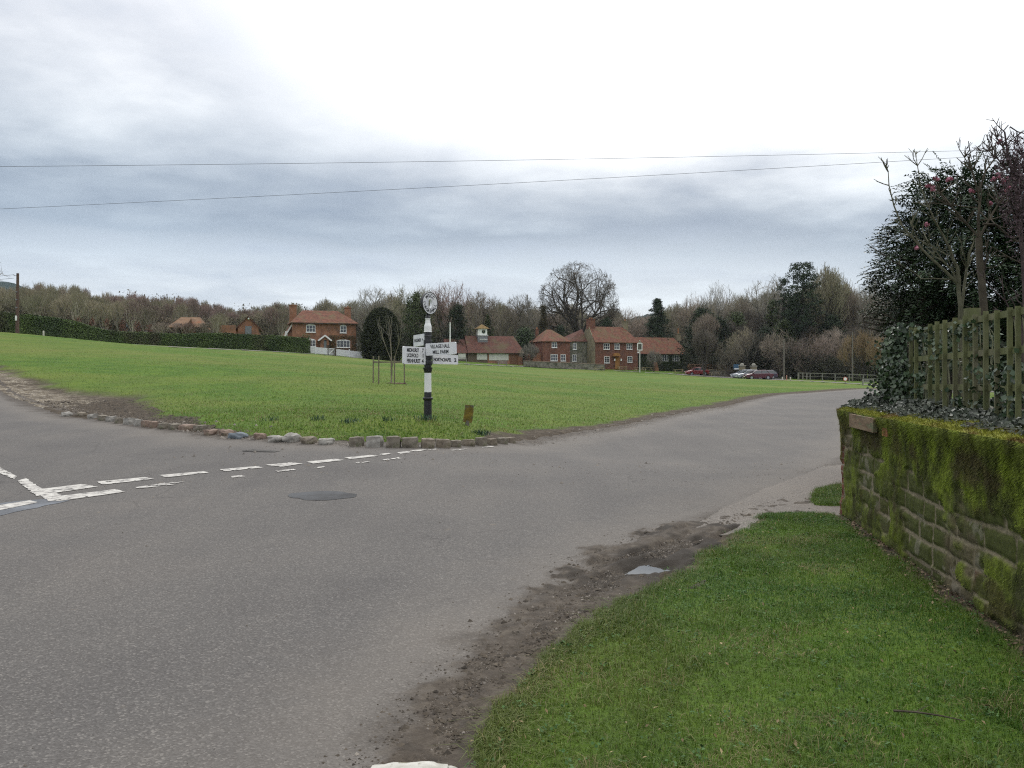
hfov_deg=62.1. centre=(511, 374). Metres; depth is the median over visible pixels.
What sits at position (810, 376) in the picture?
railing
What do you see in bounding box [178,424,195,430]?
kerb stone
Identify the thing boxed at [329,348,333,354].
garden gate
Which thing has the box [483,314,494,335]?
holly tree
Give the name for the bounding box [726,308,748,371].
holly tree
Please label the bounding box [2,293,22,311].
young woodland tree
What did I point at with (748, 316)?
woodland tree
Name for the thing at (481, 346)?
village hall
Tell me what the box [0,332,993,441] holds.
green grass
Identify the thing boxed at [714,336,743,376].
woodland tree
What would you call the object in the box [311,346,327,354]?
picket fence
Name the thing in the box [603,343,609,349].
window
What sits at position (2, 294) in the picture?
young woodland tree
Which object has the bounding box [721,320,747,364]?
woodland tree
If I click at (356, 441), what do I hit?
kerb stone
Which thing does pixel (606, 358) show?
window
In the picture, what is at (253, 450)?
drain cover
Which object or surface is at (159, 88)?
sky
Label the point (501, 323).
woodland tree
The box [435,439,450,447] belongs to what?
kerb stone
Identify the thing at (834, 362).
undergrowth
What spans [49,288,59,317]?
young woodland tree
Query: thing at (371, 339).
yew
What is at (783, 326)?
holly tree
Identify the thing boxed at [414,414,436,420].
bulb clump
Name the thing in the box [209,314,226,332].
young woodland tree
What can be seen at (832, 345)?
thicket tree
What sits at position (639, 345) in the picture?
pub sign
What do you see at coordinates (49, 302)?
young woodland tree
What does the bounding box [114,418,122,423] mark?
kerb stone
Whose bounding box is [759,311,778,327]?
woodland tree
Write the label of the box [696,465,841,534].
path
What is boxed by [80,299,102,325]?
young woodland tree
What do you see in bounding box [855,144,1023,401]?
evergreen tree
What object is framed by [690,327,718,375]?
woodland tree
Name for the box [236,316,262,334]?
barn
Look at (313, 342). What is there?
window
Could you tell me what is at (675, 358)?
window
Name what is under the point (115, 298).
young woodland tree
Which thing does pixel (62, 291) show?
young woodland tree
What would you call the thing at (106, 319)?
beech sapling
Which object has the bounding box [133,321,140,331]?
beech sapling
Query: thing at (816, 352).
thicket tree
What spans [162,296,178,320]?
young woodland tree
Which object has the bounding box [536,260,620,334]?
oak tree
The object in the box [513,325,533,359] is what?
laurel
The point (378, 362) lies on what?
tree guard
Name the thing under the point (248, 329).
door
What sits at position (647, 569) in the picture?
puddle
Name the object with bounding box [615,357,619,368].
door
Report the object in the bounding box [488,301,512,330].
woodland tree
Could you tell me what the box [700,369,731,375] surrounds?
stone wall
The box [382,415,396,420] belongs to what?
bulb clump
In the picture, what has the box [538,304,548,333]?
cypress
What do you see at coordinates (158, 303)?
young woodland tree
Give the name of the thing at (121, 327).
beech sapling
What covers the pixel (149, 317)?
young woodland tree
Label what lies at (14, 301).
young woodland tree
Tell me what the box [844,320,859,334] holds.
woodland tree
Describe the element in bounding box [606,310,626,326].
woodland tree
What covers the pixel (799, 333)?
holly tree
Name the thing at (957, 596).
leaf litter
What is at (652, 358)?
shrub
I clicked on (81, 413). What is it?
kerb stone
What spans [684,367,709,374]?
parked car
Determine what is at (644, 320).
woodland tree
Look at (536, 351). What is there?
shrub
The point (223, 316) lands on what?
young woodland tree
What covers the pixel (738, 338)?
bare tree
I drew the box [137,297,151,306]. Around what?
young woodland tree
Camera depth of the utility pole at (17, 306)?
87.87 m
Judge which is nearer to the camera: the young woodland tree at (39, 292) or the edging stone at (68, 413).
the edging stone at (68, 413)
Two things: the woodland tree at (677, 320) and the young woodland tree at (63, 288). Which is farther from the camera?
the woodland tree at (677, 320)
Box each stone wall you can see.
[523,360,604,369]
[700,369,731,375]
[835,404,1023,639]
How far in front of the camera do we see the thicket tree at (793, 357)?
141.21 m
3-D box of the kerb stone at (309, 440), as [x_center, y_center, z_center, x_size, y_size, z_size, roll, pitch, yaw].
[-3.820,1.258,16.061,0.312,0.189,0.302,0,0,21]
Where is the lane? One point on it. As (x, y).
(510, 365)
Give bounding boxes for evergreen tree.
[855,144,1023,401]
[980,204,1023,344]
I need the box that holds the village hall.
[443,324,523,364]
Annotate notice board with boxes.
[734,364,738,371]
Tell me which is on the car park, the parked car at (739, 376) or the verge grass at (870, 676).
the parked car at (739, 376)
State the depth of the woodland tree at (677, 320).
199.71 m
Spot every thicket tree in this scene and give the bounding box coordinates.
[764,343,781,377]
[781,338,805,378]
[791,334,833,378]
[813,324,850,378]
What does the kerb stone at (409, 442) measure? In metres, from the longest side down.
0.307 x 0.302 x 0.225 m
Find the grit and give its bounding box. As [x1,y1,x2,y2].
[6,392,832,766]
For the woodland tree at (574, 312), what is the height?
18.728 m
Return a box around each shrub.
[519,342,539,360]
[646,350,662,371]
[972,118,1023,409]
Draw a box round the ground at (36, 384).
[0,332,1023,767]
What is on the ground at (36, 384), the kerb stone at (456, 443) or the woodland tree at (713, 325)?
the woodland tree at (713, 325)
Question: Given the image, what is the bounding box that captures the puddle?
[623,565,673,574]
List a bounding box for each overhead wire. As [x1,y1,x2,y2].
[0,149,1012,166]
[7,154,1011,208]
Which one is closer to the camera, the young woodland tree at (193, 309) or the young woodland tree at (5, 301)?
the young woodland tree at (5, 301)
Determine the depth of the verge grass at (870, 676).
4.47 m
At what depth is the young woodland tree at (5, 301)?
130.41 m
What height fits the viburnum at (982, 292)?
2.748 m
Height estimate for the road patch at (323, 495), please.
0.025 m
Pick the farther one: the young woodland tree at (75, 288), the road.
the young woodland tree at (75, 288)
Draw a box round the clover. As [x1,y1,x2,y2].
[464,487,1023,767]
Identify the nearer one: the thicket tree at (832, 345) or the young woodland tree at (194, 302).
the thicket tree at (832, 345)
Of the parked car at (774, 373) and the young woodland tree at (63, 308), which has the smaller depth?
the young woodland tree at (63, 308)
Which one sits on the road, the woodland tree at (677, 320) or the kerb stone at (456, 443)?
the kerb stone at (456, 443)
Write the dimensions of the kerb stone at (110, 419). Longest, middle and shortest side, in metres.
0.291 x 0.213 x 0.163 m
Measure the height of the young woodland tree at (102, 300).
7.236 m
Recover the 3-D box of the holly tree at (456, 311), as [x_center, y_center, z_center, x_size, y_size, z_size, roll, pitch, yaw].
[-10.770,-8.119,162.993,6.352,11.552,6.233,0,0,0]
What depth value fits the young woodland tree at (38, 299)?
125.29 m
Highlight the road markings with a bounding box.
[0,446,493,509]
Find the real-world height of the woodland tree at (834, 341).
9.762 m
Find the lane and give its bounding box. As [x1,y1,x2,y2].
[8,332,871,384]
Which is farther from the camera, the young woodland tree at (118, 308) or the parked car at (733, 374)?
the parked car at (733, 374)
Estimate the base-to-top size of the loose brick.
0.145 m
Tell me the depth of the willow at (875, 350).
124.09 m
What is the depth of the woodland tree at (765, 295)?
229.96 m
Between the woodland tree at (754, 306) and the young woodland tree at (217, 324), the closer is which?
the young woodland tree at (217, 324)
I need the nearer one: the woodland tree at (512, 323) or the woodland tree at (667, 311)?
the woodland tree at (512, 323)
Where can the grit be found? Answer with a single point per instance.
(468, 542)
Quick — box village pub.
[525,317,687,371]
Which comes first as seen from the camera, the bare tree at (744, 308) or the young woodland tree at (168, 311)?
the young woodland tree at (168, 311)
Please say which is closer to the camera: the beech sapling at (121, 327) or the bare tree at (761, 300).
the beech sapling at (121, 327)
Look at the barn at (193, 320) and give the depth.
129.76 m
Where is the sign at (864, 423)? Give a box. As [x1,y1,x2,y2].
[849,414,877,432]
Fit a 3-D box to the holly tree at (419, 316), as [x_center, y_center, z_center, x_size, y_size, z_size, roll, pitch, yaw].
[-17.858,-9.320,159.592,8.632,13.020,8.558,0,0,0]
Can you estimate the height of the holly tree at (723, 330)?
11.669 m
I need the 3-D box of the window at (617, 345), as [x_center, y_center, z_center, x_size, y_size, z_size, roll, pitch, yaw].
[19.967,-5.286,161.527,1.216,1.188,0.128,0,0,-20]
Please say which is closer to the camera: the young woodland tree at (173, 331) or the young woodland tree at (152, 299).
the young woodland tree at (173, 331)
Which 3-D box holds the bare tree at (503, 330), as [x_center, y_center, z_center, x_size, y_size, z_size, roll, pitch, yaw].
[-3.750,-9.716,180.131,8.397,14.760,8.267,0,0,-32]
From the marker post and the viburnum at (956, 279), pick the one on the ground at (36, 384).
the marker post
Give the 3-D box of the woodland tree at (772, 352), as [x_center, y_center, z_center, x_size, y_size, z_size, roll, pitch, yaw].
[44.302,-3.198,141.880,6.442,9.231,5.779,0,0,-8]
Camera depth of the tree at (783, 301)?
157.79 m
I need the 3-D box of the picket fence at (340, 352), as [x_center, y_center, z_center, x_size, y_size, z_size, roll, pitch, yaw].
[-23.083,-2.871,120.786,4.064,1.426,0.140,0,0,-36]
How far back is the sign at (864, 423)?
8.42 m
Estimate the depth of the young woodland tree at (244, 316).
144.84 m
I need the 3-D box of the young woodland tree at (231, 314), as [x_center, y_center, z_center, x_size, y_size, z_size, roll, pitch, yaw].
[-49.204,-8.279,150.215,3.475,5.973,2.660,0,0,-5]
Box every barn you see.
[167,317,209,333]
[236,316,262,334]
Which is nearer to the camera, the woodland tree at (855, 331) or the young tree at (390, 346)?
the young tree at (390, 346)
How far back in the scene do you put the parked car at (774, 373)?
133.31 m
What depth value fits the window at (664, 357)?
165.60 m
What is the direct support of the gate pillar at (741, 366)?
on the ground at (36, 384)
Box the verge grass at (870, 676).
[466,483,1023,767]
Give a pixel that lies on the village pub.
(613, 348)
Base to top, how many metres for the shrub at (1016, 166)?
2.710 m
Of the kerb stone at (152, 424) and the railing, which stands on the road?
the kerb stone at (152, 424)
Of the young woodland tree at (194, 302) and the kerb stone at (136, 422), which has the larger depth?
the young woodland tree at (194, 302)
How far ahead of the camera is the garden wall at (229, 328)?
125.85 m
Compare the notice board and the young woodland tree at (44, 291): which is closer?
the notice board
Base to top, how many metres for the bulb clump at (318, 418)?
0.158 m
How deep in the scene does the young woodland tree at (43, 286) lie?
164.81 m
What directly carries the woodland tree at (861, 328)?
on the ground at (36, 384)
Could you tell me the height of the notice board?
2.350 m
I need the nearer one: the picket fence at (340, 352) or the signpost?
the signpost
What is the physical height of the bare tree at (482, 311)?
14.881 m
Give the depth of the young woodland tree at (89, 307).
139.84 m
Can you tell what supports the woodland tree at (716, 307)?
on the ground at (36, 384)
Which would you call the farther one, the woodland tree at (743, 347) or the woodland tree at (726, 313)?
the woodland tree at (726, 313)
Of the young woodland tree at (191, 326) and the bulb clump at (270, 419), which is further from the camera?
the young woodland tree at (191, 326)
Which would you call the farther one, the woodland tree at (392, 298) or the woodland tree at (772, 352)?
the woodland tree at (392, 298)
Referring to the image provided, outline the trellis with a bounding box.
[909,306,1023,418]
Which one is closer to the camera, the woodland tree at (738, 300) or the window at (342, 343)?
the window at (342, 343)
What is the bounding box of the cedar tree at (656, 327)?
[642,298,673,339]
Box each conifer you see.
[554,324,567,336]
[600,316,614,326]
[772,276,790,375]
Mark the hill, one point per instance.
(5, 285)
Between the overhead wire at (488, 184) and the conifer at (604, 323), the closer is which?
the overhead wire at (488, 184)
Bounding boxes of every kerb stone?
[76,412,86,415]
[87,414,97,418]
[97,415,108,420]
[105,416,116,421]
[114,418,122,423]
[123,418,137,424]
[133,419,142,425]
[141,420,149,426]
[148,421,158,427]
[157,423,168,428]
[168,423,180,429]
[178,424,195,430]
[193,425,208,430]
[299,436,317,443]
[318,438,334,444]
[348,436,363,446]
[366,435,383,446]
[386,436,400,447]
[401,437,418,447]
[421,438,434,448]
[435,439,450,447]
[450,440,461,447]
[461,439,474,446]
[475,437,486,445]
[487,438,496,444]
[495,437,507,444]
[507,437,515,442]
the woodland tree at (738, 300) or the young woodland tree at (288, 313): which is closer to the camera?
the young woodland tree at (288, 313)
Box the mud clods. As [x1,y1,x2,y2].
[37,399,754,767]
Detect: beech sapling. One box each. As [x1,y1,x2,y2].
[103,318,110,328]
[118,320,127,331]
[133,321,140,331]
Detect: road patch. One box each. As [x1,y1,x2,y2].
[0,499,69,515]
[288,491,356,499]
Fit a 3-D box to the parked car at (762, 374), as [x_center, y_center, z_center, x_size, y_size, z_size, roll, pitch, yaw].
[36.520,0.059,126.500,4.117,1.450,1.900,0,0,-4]
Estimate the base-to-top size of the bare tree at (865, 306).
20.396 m
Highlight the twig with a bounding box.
[893,704,964,720]
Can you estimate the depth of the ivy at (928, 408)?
7.08 m
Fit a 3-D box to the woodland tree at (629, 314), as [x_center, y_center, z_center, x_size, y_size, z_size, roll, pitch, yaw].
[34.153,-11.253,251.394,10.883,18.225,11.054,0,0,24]
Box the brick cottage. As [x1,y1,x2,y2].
[283,303,358,356]
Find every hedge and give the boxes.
[0,311,310,353]
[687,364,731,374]
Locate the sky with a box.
[0,0,1023,318]
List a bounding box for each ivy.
[840,390,1023,435]
[864,322,934,403]
[906,316,1023,418]
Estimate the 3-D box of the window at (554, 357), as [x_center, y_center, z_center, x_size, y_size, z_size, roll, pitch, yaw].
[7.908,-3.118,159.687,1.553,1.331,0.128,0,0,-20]
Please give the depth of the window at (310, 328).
121.81 m
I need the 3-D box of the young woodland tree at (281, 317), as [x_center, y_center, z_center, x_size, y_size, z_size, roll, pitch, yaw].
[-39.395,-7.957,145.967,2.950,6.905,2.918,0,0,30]
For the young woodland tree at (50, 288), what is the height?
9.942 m
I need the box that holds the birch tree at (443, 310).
[429,279,473,337]
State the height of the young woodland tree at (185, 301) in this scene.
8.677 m
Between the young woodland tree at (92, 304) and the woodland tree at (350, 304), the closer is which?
the young woodland tree at (92, 304)
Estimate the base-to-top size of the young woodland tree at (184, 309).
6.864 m
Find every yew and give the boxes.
[360,307,402,360]
[857,291,972,365]
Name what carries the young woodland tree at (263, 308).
on the ground at (36, 384)
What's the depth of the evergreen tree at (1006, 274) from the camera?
11.07 m
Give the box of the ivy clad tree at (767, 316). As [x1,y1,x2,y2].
[762,298,779,342]
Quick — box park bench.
[862,379,874,385]
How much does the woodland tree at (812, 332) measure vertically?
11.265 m
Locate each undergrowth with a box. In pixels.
[0,302,285,334]
[119,289,867,367]
[357,329,689,359]
[677,345,989,381]
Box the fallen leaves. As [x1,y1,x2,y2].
[470,486,1023,767]
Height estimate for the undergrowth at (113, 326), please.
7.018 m
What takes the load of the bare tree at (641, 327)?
on the ground at (36, 384)
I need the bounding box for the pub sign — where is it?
[637,340,641,371]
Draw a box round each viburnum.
[874,148,980,396]
[913,134,1023,398]
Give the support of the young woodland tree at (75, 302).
on the ground at (36, 384)
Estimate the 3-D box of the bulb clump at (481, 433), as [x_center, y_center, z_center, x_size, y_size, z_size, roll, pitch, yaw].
[-0.700,1.251,18.607,0.425,0.159,0.438,0,0,45]
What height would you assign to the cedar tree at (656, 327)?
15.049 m
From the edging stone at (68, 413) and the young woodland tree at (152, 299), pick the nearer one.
the edging stone at (68, 413)
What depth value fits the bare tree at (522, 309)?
181.64 m
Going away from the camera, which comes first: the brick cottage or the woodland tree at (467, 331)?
the brick cottage
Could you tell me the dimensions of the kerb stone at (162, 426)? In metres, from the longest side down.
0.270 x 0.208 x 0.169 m
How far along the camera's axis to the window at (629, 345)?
162.44 m
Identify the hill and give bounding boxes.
[0,281,990,357]
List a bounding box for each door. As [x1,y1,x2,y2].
[245,326,251,333]
[510,354,517,364]
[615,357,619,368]
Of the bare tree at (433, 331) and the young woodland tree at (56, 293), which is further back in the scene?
the bare tree at (433, 331)
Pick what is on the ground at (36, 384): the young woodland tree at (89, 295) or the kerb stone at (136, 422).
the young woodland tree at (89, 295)
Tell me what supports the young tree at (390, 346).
on the ground at (36, 384)
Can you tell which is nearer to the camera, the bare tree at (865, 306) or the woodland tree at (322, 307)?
the bare tree at (865, 306)
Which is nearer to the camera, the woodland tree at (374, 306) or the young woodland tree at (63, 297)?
the young woodland tree at (63, 297)
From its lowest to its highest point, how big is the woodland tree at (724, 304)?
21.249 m
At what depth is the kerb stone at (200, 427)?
18.40 m
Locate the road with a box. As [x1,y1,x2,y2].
[0,380,993,767]
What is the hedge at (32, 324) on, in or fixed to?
on the ground at (36, 384)
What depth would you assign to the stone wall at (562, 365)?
155.75 m
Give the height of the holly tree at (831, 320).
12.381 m
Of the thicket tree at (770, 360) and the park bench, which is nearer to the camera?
the park bench
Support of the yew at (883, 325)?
on the garden bed
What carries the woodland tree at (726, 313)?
on the ground at (36, 384)
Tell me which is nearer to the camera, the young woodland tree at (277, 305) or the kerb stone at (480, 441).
the kerb stone at (480, 441)
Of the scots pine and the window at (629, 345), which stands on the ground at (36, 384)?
the scots pine
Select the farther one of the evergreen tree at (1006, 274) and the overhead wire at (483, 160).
the overhead wire at (483, 160)
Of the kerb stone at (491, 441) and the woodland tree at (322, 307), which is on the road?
the kerb stone at (491, 441)
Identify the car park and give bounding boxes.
[686,374,785,379]
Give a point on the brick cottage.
(331, 329)
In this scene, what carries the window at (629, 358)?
in the village pub
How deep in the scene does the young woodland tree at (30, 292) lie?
148.41 m
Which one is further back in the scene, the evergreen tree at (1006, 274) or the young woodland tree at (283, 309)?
the young woodland tree at (283, 309)
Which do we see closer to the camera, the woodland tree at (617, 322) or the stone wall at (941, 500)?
the stone wall at (941, 500)
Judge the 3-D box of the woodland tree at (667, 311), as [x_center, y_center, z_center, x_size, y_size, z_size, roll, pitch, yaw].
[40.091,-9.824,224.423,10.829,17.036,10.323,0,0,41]
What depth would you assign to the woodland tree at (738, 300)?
222.57 m
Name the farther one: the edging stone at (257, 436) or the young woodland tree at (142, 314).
the young woodland tree at (142, 314)
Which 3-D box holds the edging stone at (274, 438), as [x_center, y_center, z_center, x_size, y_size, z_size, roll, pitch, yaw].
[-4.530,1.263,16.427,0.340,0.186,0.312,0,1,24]
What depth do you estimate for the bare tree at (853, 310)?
163.49 m
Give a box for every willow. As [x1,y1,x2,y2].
[835,327,881,380]
[864,335,885,378]
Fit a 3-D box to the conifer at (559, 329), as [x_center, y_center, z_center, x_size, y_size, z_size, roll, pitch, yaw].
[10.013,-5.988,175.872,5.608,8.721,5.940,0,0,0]
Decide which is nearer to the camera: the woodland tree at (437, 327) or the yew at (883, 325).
the yew at (883, 325)
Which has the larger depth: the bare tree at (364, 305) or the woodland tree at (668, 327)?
the woodland tree at (668, 327)
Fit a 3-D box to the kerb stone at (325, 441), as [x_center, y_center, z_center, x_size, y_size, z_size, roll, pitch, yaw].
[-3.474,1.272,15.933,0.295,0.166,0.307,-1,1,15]
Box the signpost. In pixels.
[402,292,457,419]
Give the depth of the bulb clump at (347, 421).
18.17 m
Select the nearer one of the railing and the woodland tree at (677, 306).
the railing
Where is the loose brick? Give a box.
[882,427,888,436]
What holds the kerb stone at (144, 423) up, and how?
on the road
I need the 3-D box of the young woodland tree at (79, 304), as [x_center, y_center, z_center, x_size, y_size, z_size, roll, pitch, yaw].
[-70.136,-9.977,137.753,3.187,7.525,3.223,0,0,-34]
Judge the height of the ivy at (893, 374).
1.014 m
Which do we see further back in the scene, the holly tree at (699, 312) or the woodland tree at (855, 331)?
the holly tree at (699, 312)
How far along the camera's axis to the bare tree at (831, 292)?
156.25 m
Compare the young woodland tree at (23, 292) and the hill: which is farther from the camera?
the hill
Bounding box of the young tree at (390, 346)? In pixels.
[377,316,402,382]
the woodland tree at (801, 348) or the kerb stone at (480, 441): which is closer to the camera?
the kerb stone at (480, 441)
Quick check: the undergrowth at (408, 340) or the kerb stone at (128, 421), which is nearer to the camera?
the kerb stone at (128, 421)
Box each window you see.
[305,324,315,332]
[309,339,315,346]
[336,339,349,347]
[340,325,345,332]
[551,354,557,360]
[552,342,556,347]
[561,354,565,360]
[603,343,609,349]
[604,356,608,362]
[614,343,619,349]
[626,343,632,349]
[627,356,632,362]
[661,355,667,360]
[673,355,679,360]
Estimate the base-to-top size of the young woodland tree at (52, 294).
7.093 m
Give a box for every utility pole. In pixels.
[14,273,18,332]
[783,339,784,379]
[852,332,852,380]
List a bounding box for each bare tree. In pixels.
[350,287,393,331]
[384,284,440,342]
[404,285,448,339]
[462,290,499,335]
[473,294,515,335]
[501,294,538,339]
[521,300,550,336]
[611,311,651,336]
[628,316,654,336]
[675,292,703,348]
[699,282,736,318]
[721,294,753,362]
[726,325,756,366]
[743,274,788,327]
[800,262,852,344]
[838,279,863,336]
[855,281,884,375]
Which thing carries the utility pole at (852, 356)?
on the ground at (36, 384)
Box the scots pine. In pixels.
[779,261,827,377]
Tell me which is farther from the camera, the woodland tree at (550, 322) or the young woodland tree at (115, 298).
the woodland tree at (550, 322)
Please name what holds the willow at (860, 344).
on the ground at (36, 384)
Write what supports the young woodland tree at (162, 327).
on the ground at (36, 384)
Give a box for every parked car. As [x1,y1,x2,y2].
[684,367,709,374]
[730,370,744,377]
[735,370,760,378]
[742,370,772,379]
[767,370,777,378]
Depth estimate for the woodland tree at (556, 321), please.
206.93 m
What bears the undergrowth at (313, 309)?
on the ground at (36, 384)
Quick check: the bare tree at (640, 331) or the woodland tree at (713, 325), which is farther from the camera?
the bare tree at (640, 331)
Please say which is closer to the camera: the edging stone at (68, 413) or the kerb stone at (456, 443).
the kerb stone at (456, 443)
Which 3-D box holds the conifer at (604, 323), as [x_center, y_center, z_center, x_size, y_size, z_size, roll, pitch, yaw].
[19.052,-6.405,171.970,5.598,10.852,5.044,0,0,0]
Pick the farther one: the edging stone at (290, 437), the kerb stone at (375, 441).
the edging stone at (290, 437)
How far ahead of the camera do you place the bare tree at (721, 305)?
183.75 m
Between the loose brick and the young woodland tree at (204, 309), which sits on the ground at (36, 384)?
the young woodland tree at (204, 309)
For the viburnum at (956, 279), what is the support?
on the garden bed
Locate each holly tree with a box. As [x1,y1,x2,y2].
[398,290,440,346]
[442,302,471,344]
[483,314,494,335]
[678,306,725,369]
[707,315,738,372]
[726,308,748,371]
[746,324,782,370]
[773,317,799,374]
[776,298,809,344]
[813,313,848,378]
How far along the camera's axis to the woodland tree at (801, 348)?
141.60 m
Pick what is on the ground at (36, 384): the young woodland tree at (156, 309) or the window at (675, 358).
the young woodland tree at (156, 309)
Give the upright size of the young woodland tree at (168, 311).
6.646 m
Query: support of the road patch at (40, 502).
on the road
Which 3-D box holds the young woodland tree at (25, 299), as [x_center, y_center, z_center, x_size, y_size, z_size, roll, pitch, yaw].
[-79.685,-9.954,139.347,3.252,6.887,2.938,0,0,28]
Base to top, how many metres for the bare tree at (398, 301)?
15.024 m
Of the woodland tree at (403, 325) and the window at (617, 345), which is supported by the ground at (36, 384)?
the woodland tree at (403, 325)
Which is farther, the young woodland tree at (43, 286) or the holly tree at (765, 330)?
the young woodland tree at (43, 286)
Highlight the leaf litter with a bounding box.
[823,513,1023,671]
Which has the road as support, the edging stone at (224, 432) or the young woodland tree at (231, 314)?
the edging stone at (224, 432)
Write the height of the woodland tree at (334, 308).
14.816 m
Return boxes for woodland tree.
[0,290,11,298]
[0,298,12,311]
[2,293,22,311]
[6,297,27,312]
[19,287,27,295]
[19,294,32,312]
[21,288,36,306]
[21,293,45,314]
[25,288,45,314]
[30,282,46,313]
[33,287,50,315]
[41,295,59,316]
[46,284,58,294]
[46,291,61,315]
[47,299,74,318]
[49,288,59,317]
[56,293,72,312]
[57,289,69,295]
[59,285,67,293]
[64,290,88,321]
[69,284,86,311]
[69,291,88,318]
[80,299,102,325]
[83,291,90,323]
[84,299,98,316]
[93,302,114,329]
[98,292,114,307]
[100,296,110,321]
[106,300,127,330]
[108,294,124,321]
[120,298,141,331]
[122,300,142,330]
[134,307,159,331]
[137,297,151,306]
[139,303,150,331]
[147,305,163,327]
[148,300,168,317]
[151,298,164,308]
[151,322,169,332]
[160,302,175,321]
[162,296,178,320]
[166,322,183,332]
[173,297,193,317]
[173,301,192,320]
[178,323,200,333]
[184,301,203,318]
[187,297,201,316]
[195,322,212,332]
[196,303,217,321]
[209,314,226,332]
[213,304,229,318]
[214,313,228,327]
[228,312,238,324]
[236,307,252,316]
[237,314,247,324]
[250,312,265,327]
[258,304,271,333]
[262,305,277,334]
[262,305,278,334]
[272,302,280,331]
[273,307,288,332]
[275,310,288,335]
[285,306,301,327]
[313,296,333,310]
[326,301,353,312]
[344,299,371,350]
[351,309,367,341]
[362,300,385,318]
[383,291,405,311]
[396,307,416,345]
[421,303,448,342]
[447,304,481,335]
[483,306,513,335]
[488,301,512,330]
[497,308,522,335]
[526,313,555,336]
[545,310,572,335]
[556,301,586,328]
[560,316,585,335]
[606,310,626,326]
[609,314,630,327]
[619,308,637,320]
[631,315,667,336]
[651,305,679,336]
[656,311,677,337]
[664,301,687,316]
[664,307,693,348]
[684,301,712,330]
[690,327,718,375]
[691,311,722,358]
[706,299,730,315]
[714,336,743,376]
[717,307,733,322]
[720,296,731,315]
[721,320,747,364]
[728,293,750,311]
[730,292,752,308]
[734,328,767,367]
[737,296,764,318]
[737,320,759,361]
[743,308,762,326]
[758,286,778,309]
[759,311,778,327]
[759,329,794,377]
[782,337,813,372]
[790,325,824,376]
[817,328,851,369]
[842,326,867,376]
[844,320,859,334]
[845,319,869,363]
[859,304,882,341]
[867,327,886,376]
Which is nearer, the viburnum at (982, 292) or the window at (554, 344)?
the viburnum at (982, 292)
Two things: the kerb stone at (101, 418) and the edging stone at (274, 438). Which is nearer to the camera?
the edging stone at (274, 438)
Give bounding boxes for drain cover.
[243,449,282,451]
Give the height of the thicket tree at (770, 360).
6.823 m
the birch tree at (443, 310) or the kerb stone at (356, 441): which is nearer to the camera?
the kerb stone at (356, 441)
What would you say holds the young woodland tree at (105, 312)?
on the ground at (36, 384)
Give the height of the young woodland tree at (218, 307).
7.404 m
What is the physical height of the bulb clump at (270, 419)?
0.154 m
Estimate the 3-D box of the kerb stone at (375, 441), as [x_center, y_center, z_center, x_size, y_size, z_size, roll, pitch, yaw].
[-2.510,1.237,15.583,0.286,0.239,0.276,0,-3,5]
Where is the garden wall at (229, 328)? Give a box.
[219,325,235,333]
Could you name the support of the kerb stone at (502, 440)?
on the road
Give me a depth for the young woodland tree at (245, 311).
160.44 m
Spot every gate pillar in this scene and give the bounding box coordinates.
[738,363,745,370]
[750,363,757,369]
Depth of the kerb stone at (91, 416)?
22.58 m
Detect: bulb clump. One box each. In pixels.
[261,415,278,420]
[310,415,323,420]
[341,417,360,422]
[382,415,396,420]
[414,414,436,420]
[473,429,490,435]
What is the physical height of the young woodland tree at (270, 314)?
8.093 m
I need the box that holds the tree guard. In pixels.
[373,356,404,383]
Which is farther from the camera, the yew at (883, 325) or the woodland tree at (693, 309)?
the woodland tree at (693, 309)
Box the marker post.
[463,405,473,425]
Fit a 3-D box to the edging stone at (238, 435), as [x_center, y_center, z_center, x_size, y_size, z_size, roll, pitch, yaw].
[-5.478,1.244,17.078,0.402,0.175,0.332,-1,-3,32]
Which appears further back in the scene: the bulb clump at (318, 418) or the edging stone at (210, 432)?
the bulb clump at (318, 418)
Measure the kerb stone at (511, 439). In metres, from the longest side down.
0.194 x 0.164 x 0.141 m
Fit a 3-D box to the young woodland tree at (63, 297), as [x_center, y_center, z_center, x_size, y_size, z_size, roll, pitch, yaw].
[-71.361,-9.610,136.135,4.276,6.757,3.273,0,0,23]
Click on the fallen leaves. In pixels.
(682, 739)
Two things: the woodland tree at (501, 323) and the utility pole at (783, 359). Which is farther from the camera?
the woodland tree at (501, 323)
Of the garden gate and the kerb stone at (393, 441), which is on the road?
the kerb stone at (393, 441)
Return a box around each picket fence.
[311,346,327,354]
[336,349,362,358]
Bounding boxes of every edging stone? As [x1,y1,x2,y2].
[61,411,72,415]
[202,429,217,435]
[218,429,233,435]
[228,432,248,438]
[253,433,266,439]
[267,435,282,441]
[281,432,301,441]
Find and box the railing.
[798,373,877,381]
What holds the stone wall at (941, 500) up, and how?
on the ground at (36, 384)

